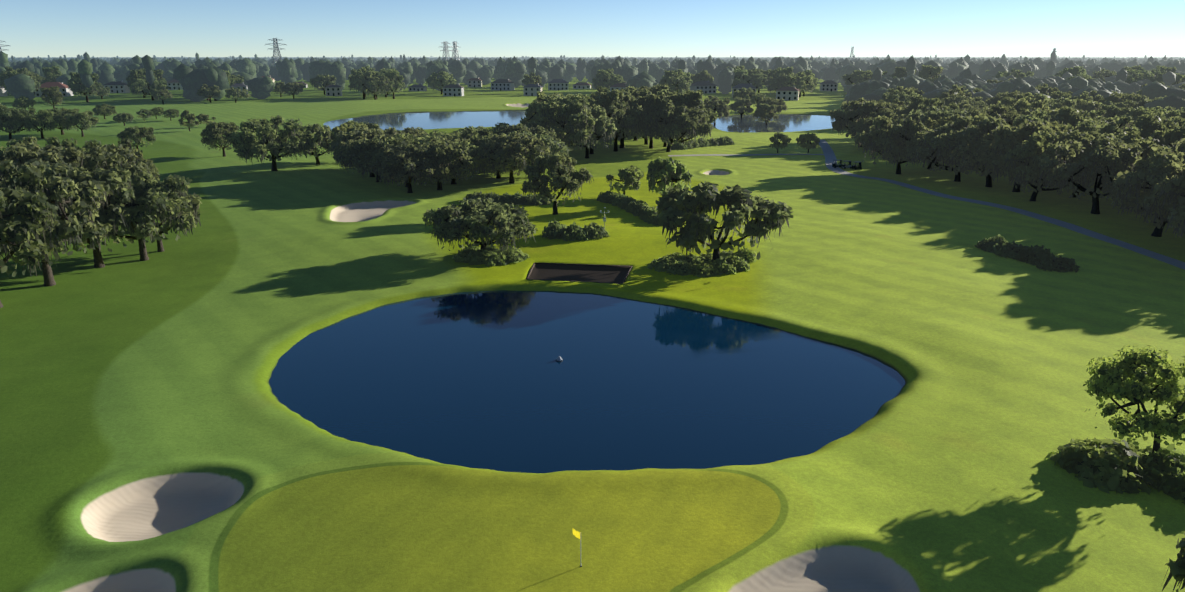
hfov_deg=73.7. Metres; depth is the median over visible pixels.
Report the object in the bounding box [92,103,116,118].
fairway tree
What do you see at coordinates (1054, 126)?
pathside oak
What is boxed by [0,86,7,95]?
house
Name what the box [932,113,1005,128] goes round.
oak
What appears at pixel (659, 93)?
tall oak
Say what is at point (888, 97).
oak
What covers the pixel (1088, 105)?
oak
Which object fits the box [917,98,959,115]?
oak
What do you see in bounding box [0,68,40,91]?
oak
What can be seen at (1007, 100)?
oak
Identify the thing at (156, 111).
fairway tree
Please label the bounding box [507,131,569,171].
oak
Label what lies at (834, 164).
golf cart
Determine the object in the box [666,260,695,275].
island shrub bed
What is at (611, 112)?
tall oak
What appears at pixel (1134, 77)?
oak
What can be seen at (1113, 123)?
oak
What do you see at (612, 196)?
island hedge
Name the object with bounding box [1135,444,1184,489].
shrub bed
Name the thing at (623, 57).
horizon treeline
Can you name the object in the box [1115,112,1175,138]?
oak
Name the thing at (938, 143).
pathside oak
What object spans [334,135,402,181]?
oak
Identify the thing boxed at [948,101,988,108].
oak
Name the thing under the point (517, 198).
hedge
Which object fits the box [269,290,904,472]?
pond water
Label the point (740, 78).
oak
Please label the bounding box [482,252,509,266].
island shrub bed
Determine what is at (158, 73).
oak
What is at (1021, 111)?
oak
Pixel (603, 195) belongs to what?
island hedge
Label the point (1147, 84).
oak
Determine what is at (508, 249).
island shrub bed
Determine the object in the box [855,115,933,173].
pathside oak
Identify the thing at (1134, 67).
oak
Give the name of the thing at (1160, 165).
pathside oak
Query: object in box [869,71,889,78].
oak
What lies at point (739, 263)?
island shrub bed
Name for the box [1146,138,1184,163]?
oak
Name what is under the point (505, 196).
hedge
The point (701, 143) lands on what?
lake shrubs
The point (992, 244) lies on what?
path hedge
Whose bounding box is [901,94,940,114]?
oak
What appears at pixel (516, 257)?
island shrub bed
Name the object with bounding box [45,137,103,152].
oak tree
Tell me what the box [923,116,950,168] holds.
pathside oak
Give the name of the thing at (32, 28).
sky
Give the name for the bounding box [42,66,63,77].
oak
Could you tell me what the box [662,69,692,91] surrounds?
oak
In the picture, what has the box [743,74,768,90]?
oak
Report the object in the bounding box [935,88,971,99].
oak
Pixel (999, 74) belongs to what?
oak
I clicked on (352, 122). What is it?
fairway tree
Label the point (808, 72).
oak
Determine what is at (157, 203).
oak tree
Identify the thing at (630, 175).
tree
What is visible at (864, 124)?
oak
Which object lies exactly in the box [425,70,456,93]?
oak
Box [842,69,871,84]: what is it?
oak
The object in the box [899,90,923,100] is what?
oak
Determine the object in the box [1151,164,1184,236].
pathside oak
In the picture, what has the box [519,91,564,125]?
tall oak
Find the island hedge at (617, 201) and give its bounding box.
[612,194,631,206]
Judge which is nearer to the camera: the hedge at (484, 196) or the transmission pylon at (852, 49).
the hedge at (484, 196)
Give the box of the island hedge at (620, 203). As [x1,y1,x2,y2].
[617,196,628,207]
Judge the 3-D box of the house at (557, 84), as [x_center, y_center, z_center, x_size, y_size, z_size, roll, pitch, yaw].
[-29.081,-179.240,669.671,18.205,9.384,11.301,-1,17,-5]
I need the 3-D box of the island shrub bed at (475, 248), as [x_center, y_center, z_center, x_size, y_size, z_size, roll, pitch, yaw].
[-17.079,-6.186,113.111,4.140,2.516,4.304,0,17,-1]
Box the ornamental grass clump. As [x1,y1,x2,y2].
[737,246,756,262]
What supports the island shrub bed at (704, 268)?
on the ground
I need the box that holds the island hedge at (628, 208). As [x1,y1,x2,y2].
[625,200,646,211]
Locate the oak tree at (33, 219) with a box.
[0,166,62,307]
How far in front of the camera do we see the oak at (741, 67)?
622.01 m
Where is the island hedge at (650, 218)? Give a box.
[646,213,656,223]
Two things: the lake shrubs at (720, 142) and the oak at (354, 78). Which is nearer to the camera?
the lake shrubs at (720, 142)
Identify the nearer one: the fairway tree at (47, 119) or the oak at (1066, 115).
the oak at (1066, 115)
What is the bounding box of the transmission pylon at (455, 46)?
[450,41,459,60]
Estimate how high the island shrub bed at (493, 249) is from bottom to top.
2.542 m
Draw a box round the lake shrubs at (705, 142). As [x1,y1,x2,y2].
[697,137,709,146]
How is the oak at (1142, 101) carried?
on the ground
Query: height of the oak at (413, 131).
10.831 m
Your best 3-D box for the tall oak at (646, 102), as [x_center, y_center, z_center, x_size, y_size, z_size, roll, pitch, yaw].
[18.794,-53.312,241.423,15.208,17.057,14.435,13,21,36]
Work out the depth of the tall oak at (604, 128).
214.74 m
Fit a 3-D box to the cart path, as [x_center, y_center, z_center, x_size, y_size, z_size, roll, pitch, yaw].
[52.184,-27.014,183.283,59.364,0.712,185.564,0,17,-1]
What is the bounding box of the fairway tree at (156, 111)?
[150,107,163,118]
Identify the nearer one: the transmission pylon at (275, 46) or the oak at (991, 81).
the oak at (991, 81)
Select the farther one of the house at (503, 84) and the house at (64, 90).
the house at (503, 84)
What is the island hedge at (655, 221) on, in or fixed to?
on the ground
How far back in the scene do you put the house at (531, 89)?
570.74 m
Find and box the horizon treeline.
[50,56,1180,58]
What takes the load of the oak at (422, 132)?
on the ground
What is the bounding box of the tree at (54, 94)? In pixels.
[40,86,63,108]
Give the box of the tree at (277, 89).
[273,82,288,96]
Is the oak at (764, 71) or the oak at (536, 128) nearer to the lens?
the oak at (536, 128)
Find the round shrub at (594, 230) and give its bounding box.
[582,222,609,238]
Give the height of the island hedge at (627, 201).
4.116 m
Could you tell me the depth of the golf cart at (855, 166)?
198.89 m
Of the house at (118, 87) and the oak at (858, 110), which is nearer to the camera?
the oak at (858, 110)
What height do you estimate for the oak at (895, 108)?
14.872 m
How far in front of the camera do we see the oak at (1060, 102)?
275.94 m
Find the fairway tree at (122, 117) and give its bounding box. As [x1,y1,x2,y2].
[113,112,133,125]
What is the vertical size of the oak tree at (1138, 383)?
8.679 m
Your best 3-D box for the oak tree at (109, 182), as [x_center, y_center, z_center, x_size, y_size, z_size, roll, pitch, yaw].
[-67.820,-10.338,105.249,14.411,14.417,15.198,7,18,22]
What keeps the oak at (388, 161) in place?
on the ground
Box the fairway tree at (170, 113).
[162,109,179,120]
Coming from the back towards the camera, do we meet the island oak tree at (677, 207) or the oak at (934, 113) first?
the oak at (934, 113)
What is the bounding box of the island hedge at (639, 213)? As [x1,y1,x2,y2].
[637,206,653,216]
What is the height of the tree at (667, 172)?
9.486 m
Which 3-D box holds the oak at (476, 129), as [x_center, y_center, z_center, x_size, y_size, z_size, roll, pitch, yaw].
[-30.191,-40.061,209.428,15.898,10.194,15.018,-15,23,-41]
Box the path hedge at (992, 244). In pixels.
[974,234,1012,253]
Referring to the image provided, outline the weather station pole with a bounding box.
[600,210,608,227]
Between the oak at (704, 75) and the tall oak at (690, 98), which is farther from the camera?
the oak at (704, 75)
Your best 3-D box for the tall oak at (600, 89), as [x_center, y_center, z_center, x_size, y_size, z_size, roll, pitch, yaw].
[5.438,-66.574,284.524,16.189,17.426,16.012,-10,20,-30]
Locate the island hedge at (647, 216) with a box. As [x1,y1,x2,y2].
[643,211,656,221]
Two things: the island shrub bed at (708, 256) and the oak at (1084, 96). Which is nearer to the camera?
the island shrub bed at (708, 256)
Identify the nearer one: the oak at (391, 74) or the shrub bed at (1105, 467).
the shrub bed at (1105, 467)
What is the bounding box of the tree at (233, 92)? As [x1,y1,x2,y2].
[224,87,251,102]
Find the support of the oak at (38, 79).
on the ground
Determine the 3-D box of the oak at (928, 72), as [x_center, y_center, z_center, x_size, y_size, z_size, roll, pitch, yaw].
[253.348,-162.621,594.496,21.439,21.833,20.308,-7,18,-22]
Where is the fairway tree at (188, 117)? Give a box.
[178,110,199,130]
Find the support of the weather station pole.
on the ground
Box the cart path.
[668,140,1184,269]
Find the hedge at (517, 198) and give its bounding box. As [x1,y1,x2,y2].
[507,191,524,204]
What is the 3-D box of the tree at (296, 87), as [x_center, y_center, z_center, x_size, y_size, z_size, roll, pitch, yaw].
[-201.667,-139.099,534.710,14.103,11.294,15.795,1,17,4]
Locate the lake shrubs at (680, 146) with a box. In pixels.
[671,142,688,149]
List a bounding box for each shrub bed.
[452,248,477,262]
[461,245,480,252]
[464,251,493,264]
[479,246,500,253]
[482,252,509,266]
[498,245,522,252]
[502,248,529,262]
[647,257,678,271]
[663,252,681,260]
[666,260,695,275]
[678,253,705,263]
[687,260,721,276]
[700,253,715,261]
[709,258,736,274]
[720,250,738,259]
[722,253,749,270]
[1050,437,1163,494]
[1062,437,1154,469]
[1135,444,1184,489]
[1153,469,1184,503]
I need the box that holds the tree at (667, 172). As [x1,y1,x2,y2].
[646,157,692,193]
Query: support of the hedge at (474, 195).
on the ground
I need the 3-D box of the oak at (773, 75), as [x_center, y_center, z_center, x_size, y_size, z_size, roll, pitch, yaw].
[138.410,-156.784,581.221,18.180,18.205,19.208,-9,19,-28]
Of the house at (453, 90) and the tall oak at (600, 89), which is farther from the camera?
the house at (453, 90)
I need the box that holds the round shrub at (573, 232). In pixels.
[560,222,588,241]
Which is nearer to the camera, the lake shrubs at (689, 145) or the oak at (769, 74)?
the lake shrubs at (689, 145)
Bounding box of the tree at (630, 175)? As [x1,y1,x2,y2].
[606,165,643,194]
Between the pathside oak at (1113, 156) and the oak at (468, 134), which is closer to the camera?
the pathside oak at (1113, 156)
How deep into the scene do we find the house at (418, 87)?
649.84 m
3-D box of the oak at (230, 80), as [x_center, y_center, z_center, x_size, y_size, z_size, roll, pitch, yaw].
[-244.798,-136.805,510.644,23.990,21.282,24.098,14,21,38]
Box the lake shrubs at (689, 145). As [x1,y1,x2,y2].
[683,141,692,148]
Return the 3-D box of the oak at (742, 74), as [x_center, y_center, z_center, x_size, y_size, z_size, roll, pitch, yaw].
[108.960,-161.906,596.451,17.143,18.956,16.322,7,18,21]
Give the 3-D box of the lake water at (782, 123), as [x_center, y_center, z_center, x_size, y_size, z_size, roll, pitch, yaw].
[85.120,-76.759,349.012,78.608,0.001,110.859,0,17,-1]
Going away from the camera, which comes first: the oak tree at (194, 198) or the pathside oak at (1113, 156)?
the oak tree at (194, 198)
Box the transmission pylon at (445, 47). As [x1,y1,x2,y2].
[439,41,450,59]
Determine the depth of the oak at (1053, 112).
226.55 m
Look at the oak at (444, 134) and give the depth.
197.18 m
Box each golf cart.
[832,160,841,167]
[841,161,851,168]
[852,162,861,169]
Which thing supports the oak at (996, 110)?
on the ground
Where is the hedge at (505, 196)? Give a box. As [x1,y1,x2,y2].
[496,192,512,204]
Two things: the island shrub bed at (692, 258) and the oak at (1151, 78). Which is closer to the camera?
the island shrub bed at (692, 258)
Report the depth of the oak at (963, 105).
279.03 m
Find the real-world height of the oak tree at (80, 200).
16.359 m
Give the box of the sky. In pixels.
[0,0,1184,57]
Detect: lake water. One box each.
[323,111,525,129]
[712,114,832,132]
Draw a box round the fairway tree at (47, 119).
[18,107,59,138]
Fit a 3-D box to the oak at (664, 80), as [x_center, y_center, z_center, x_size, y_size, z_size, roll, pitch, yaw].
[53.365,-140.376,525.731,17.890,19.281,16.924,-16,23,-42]
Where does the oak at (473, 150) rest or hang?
on the ground
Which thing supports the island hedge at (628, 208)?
on the ground
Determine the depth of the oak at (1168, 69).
573.54 m
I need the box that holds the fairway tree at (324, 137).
[283,123,333,164]
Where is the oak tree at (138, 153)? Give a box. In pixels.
[82,138,159,180]
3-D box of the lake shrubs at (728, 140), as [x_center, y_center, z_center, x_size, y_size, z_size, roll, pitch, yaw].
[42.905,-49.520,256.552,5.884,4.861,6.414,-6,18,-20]
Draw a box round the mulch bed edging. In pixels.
[526,262,632,283]
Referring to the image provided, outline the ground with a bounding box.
[0,57,1184,591]
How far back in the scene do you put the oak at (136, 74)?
540.92 m
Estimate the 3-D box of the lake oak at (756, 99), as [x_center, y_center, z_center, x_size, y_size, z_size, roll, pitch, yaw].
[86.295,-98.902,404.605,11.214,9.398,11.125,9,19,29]
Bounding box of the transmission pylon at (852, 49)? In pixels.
[849,46,853,58]
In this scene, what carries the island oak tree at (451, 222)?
on the ground
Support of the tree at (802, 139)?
on the ground
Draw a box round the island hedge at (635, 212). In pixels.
[632,204,648,215]
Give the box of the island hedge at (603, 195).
[600,191,614,202]
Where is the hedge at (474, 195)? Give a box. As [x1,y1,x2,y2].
[464,191,481,202]
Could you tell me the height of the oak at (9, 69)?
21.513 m
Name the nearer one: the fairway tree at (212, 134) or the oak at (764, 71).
the fairway tree at (212, 134)
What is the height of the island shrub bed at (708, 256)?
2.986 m
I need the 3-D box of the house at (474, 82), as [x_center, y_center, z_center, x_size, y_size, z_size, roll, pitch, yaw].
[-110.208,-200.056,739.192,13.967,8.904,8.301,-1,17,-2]
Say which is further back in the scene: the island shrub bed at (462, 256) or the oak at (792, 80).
the oak at (792, 80)
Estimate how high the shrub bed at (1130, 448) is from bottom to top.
2.986 m
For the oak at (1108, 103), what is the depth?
310.24 m
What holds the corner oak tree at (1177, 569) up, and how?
on the ground
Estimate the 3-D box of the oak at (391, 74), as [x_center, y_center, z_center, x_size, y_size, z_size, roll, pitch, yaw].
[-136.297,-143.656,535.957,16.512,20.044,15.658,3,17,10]
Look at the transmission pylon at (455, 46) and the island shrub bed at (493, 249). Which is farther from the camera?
the transmission pylon at (455, 46)
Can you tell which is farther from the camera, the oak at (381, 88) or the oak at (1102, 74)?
the oak at (1102, 74)
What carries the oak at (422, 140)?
on the ground
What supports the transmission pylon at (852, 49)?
on the ground
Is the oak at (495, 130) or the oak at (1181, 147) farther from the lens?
the oak at (495, 130)
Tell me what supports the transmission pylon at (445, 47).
on the ground
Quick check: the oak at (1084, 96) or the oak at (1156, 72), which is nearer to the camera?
the oak at (1084, 96)
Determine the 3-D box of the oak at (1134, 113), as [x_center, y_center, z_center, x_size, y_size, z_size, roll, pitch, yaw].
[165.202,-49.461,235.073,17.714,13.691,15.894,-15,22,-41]
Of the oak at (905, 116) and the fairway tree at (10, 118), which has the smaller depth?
the oak at (905, 116)
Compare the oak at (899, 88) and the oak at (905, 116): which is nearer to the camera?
the oak at (905, 116)
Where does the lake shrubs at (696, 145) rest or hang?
on the ground
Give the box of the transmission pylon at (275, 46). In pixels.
[266,38,286,65]
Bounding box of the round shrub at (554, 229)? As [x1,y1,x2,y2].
[542,218,567,239]
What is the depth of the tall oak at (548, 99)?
225.49 m
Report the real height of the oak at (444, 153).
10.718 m
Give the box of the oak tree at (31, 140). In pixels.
[0,136,47,161]
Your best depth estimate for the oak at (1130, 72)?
578.84 m
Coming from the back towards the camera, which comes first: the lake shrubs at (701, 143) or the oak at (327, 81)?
the oak at (327, 81)
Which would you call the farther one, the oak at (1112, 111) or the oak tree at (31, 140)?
the oak at (1112, 111)
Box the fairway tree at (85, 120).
[60,108,99,136]
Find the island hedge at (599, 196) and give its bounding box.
[597,191,610,200]
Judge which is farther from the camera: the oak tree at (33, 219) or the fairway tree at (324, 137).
the fairway tree at (324, 137)
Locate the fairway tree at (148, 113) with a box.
[136,109,152,120]
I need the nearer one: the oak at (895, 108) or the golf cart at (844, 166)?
the golf cart at (844, 166)
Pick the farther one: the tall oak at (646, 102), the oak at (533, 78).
the oak at (533, 78)
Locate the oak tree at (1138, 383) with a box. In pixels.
[1083,345,1184,452]
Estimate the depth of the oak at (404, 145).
167.63 m
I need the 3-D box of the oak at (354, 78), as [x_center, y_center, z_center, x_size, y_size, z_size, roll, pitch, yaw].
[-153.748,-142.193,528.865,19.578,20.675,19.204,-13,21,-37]
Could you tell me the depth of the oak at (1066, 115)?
195.68 m
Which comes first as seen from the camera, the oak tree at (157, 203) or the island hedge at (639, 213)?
the oak tree at (157, 203)
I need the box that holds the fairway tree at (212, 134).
[200,122,239,156]
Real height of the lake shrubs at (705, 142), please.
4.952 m
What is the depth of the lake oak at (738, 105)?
369.30 m
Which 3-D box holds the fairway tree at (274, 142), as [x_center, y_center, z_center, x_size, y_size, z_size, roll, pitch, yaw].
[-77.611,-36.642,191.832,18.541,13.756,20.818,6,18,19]
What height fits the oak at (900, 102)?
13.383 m
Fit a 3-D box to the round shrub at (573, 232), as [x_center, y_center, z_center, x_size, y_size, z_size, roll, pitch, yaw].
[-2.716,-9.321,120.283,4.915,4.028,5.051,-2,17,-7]
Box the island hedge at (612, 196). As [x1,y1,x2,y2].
[602,192,621,203]
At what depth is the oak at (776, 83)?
541.32 m
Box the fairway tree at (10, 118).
[0,103,39,138]
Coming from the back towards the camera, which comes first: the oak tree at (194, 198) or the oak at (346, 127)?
the oak at (346, 127)
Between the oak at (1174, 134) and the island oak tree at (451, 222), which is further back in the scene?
the oak at (1174, 134)
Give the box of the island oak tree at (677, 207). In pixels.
[655,181,793,259]
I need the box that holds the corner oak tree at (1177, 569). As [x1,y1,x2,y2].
[1162,534,1184,591]
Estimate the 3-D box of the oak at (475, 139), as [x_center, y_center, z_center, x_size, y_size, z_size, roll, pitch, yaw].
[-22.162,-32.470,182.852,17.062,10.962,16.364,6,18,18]
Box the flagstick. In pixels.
[573,529,581,566]
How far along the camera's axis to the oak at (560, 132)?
205.03 m
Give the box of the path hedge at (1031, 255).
[1013,245,1053,265]
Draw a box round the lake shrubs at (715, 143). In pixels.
[709,137,719,145]
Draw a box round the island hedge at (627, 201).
[621,196,635,208]
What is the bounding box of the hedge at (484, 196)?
[478,192,493,202]
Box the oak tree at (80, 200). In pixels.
[0,159,109,286]
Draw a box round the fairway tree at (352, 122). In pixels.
[330,120,365,141]
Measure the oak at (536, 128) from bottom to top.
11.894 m
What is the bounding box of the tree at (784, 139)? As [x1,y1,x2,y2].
[769,132,791,152]
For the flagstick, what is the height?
2.140 m
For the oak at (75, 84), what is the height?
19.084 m
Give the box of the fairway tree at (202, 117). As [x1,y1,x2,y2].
[196,114,216,124]
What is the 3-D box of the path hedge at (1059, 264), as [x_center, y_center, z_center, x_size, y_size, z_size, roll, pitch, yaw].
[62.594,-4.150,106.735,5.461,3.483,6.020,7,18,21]
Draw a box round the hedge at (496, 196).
[486,192,502,202]
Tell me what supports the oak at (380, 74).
on the ground
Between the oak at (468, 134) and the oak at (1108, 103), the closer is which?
the oak at (468, 134)
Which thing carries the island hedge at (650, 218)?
on the ground
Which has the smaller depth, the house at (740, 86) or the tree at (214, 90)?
the tree at (214, 90)
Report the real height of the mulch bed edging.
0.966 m
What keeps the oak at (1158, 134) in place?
on the ground
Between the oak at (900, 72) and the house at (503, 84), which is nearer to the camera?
the oak at (900, 72)
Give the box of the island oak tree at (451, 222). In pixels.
[422,197,537,256]
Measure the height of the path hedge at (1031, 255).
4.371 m
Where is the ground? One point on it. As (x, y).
(156, 435)
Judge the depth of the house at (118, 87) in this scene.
616.34 m
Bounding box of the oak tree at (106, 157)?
[79,144,151,232]
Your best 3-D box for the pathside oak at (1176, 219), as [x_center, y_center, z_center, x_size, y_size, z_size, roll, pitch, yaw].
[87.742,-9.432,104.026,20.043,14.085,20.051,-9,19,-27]
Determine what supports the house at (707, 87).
on the ground
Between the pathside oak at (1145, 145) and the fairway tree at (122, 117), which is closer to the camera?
the pathside oak at (1145, 145)
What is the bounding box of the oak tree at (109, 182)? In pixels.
[39,163,146,267]
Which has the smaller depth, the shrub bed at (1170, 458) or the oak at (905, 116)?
the shrub bed at (1170, 458)
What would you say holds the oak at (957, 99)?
on the ground
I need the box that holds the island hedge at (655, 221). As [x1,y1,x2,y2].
[652,214,662,225]
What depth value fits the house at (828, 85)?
654.21 m
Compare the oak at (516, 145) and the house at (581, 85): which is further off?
the house at (581, 85)
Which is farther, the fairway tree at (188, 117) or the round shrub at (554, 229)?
the fairway tree at (188, 117)
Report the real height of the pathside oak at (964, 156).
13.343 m
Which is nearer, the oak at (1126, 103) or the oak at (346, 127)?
the oak at (346, 127)
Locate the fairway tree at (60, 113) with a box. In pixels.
[41,107,78,134]
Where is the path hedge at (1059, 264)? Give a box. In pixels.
[1036,253,1079,272]
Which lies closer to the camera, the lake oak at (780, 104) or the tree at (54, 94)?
the lake oak at (780, 104)
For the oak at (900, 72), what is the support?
on the ground
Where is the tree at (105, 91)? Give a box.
[88,86,110,98]
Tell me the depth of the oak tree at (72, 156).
117.40 m
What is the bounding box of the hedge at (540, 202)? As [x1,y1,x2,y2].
[532,194,552,205]
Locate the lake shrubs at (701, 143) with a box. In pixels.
[696,140,704,146]
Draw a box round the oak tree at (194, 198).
[116,181,201,251]
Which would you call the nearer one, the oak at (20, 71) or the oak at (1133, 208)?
the oak at (1133, 208)
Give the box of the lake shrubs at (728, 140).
[720,136,734,144]
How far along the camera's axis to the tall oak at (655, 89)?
278.57 m
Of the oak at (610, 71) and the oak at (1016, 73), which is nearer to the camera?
the oak at (1016, 73)
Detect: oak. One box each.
[0,67,17,88]
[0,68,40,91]
[8,70,41,90]
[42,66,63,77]
[42,74,59,81]
[67,72,101,101]
[126,69,154,97]
[130,78,168,100]
[142,68,164,80]
[214,70,235,100]
[228,74,243,84]
[309,74,335,94]
[328,126,400,176]
[331,122,387,141]
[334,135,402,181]
[348,67,375,98]
[351,66,369,96]
[356,76,392,99]
[360,67,386,97]
[361,83,388,98]
[363,132,445,179]
[369,145,450,192]
[375,140,449,186]
[384,69,404,98]
[385,83,398,96]
[396,127,426,137]
[405,127,429,135]
[406,141,473,189]
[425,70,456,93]
[430,130,466,137]
[439,136,475,170]
[442,128,494,173]
[446,141,488,183]
[451,126,483,133]
[465,132,514,178]
[471,131,550,182]
[477,122,532,133]
[493,122,564,161]
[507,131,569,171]
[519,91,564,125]
[521,72,542,85]
[526,116,571,146]
[537,98,595,150]
[542,93,585,102]
[546,92,591,101]
[557,104,616,158]
[588,99,621,153]
[590,86,625,101]
[592,70,624,89]
[596,68,613,87]
[596,89,646,151]
[617,120,653,147]
[620,104,647,144]
[621,86,651,140]
[631,94,664,148]
[638,84,668,94]
[641,95,713,151]
[656,89,668,146]
[659,70,684,91]
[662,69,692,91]
[662,90,716,142]
[667,73,690,93]
[690,70,713,83]
[703,95,729,124]
[727,65,743,86]
[728,97,753,117]
[731,69,748,86]
[733,87,756,101]
[734,68,749,85]
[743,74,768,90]
[744,68,763,86]
[751,94,768,107]
[752,103,778,124]
[753,69,770,92]
[756,97,787,113]
[766,67,781,83]
[767,73,795,92]
[768,71,776,82]
[775,67,793,76]
[782,72,813,92]
[784,73,813,91]
[794,71,815,96]
[802,70,817,92]
[829,100,895,146]
[841,97,901,129]
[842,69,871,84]
[847,115,903,151]
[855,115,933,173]
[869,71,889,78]
[879,88,919,105]
[886,86,918,94]
[886,99,908,107]
[891,66,915,77]
[893,113,908,121]
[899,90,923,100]
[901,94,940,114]
[905,116,1001,181]
[908,106,968,124]
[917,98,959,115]
[921,65,943,82]
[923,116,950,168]
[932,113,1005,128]
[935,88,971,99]
[941,94,985,106]
[944,129,1022,186]
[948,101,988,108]
[952,85,982,92]
[958,100,981,109]
[967,105,1019,126]
[969,119,1063,191]
[978,104,1033,115]
[985,90,1033,107]
[986,79,1004,82]
[991,71,1016,77]
[996,92,1044,107]
[1002,129,1095,201]
[1003,69,1033,77]
[1003,98,1053,111]
[1010,109,1075,138]
[1029,93,1076,110]
[1035,84,1058,94]
[1035,86,1048,95]
[1037,136,1142,213]
[1046,108,1078,116]
[1046,120,1067,186]
[1048,105,1104,128]
[1049,90,1072,98]
[1054,129,1114,197]
[1055,110,1113,123]
[1060,66,1085,77]
[1061,91,1102,109]
[1070,98,1101,113]
[1073,119,1117,131]
[1075,116,1146,139]
[1090,130,1164,183]
[1091,69,1116,81]
[1094,92,1144,104]
[1096,99,1144,114]
[1100,100,1138,105]
[1101,104,1132,117]
[1105,171,1156,222]
[1110,145,1184,236]
[1113,72,1153,83]
[1114,107,1180,121]
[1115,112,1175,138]
[1124,65,1140,70]
[1126,69,1142,75]
[1130,111,1184,124]
[1135,95,1183,106]
[1135,106,1163,110]
[1137,82,1169,92]
[1142,68,1166,77]
[1144,75,1174,84]
[1144,124,1184,147]
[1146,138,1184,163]
[1149,129,1171,146]
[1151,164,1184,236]
[1156,66,1176,72]
[1158,73,1183,85]
[1165,106,1184,118]
[1165,195,1184,237]
[1178,119,1184,127]
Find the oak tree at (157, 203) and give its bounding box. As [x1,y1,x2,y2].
[85,169,195,260]
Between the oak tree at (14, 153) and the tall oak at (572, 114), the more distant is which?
the tall oak at (572, 114)
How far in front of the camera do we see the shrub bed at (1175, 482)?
50.86 m
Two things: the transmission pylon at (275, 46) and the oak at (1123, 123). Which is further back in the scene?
the transmission pylon at (275, 46)
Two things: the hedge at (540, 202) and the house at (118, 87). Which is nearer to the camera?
the hedge at (540, 202)
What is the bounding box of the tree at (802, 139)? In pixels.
[796,133,819,152]
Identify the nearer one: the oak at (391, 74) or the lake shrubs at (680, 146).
the lake shrubs at (680, 146)
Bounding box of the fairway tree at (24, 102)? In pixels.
[12,96,36,108]
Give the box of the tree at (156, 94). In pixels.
[152,87,172,103]
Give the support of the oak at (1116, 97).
on the ground
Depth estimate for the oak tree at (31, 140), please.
136.65 m
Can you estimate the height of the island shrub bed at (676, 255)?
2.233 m
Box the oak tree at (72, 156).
[10,141,85,241]
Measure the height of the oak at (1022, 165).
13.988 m
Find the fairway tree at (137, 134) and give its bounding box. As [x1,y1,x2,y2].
[117,126,155,148]
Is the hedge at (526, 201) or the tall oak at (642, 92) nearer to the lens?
the hedge at (526, 201)
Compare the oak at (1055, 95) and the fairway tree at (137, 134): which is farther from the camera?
the oak at (1055, 95)
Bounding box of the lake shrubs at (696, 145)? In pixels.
[689,138,700,147]
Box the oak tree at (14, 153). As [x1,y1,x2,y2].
[0,146,48,251]
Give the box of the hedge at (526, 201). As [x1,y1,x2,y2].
[521,194,535,204]
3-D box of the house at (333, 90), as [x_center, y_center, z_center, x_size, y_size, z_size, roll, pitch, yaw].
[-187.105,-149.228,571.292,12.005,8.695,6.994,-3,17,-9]
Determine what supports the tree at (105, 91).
on the ground
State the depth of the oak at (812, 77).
539.91 m
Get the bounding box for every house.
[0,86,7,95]
[35,82,73,96]
[104,81,129,92]
[167,79,183,89]
[230,82,247,93]
[324,83,341,95]
[408,84,426,90]
[442,83,464,95]
[467,77,481,86]
[491,79,513,90]
[523,83,542,95]
[548,79,567,89]
[573,82,590,88]
[610,82,627,90]
[690,81,717,93]
[732,83,755,96]
[776,86,799,100]
[819,80,837,90]
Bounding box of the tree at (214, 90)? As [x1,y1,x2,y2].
[196,84,220,101]
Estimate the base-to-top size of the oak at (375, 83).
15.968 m
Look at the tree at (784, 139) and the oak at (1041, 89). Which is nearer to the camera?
the tree at (784, 139)
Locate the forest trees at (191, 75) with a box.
[0,51,1184,109]
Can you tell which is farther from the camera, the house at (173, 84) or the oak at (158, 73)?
the house at (173, 84)
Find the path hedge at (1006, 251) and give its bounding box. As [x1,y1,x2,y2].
[995,240,1029,258]
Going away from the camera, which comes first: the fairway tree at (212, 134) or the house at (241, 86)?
the fairway tree at (212, 134)
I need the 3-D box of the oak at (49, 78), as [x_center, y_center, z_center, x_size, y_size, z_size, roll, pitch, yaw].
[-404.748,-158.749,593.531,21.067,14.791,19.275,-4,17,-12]
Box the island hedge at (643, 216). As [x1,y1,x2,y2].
[639,208,657,219]
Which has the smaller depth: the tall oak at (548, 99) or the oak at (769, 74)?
the tall oak at (548, 99)
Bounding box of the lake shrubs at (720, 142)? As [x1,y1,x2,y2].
[714,138,724,144]
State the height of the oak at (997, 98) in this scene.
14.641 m
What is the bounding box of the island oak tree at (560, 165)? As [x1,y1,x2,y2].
[520,152,593,214]
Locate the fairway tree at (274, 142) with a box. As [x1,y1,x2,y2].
[227,115,316,170]
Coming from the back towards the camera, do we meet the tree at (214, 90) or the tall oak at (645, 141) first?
the tree at (214, 90)
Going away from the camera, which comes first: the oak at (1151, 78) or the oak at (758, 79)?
the oak at (1151, 78)
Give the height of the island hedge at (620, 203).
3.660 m
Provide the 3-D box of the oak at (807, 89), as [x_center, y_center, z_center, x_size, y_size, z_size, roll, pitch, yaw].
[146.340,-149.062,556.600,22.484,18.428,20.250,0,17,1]
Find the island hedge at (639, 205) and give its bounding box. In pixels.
[629,202,648,213]
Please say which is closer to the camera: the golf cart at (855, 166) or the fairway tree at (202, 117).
the golf cart at (855, 166)
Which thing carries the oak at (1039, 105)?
on the ground
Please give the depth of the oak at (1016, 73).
575.61 m
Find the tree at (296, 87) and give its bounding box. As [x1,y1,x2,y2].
[280,82,303,98]
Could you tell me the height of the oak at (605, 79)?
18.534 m

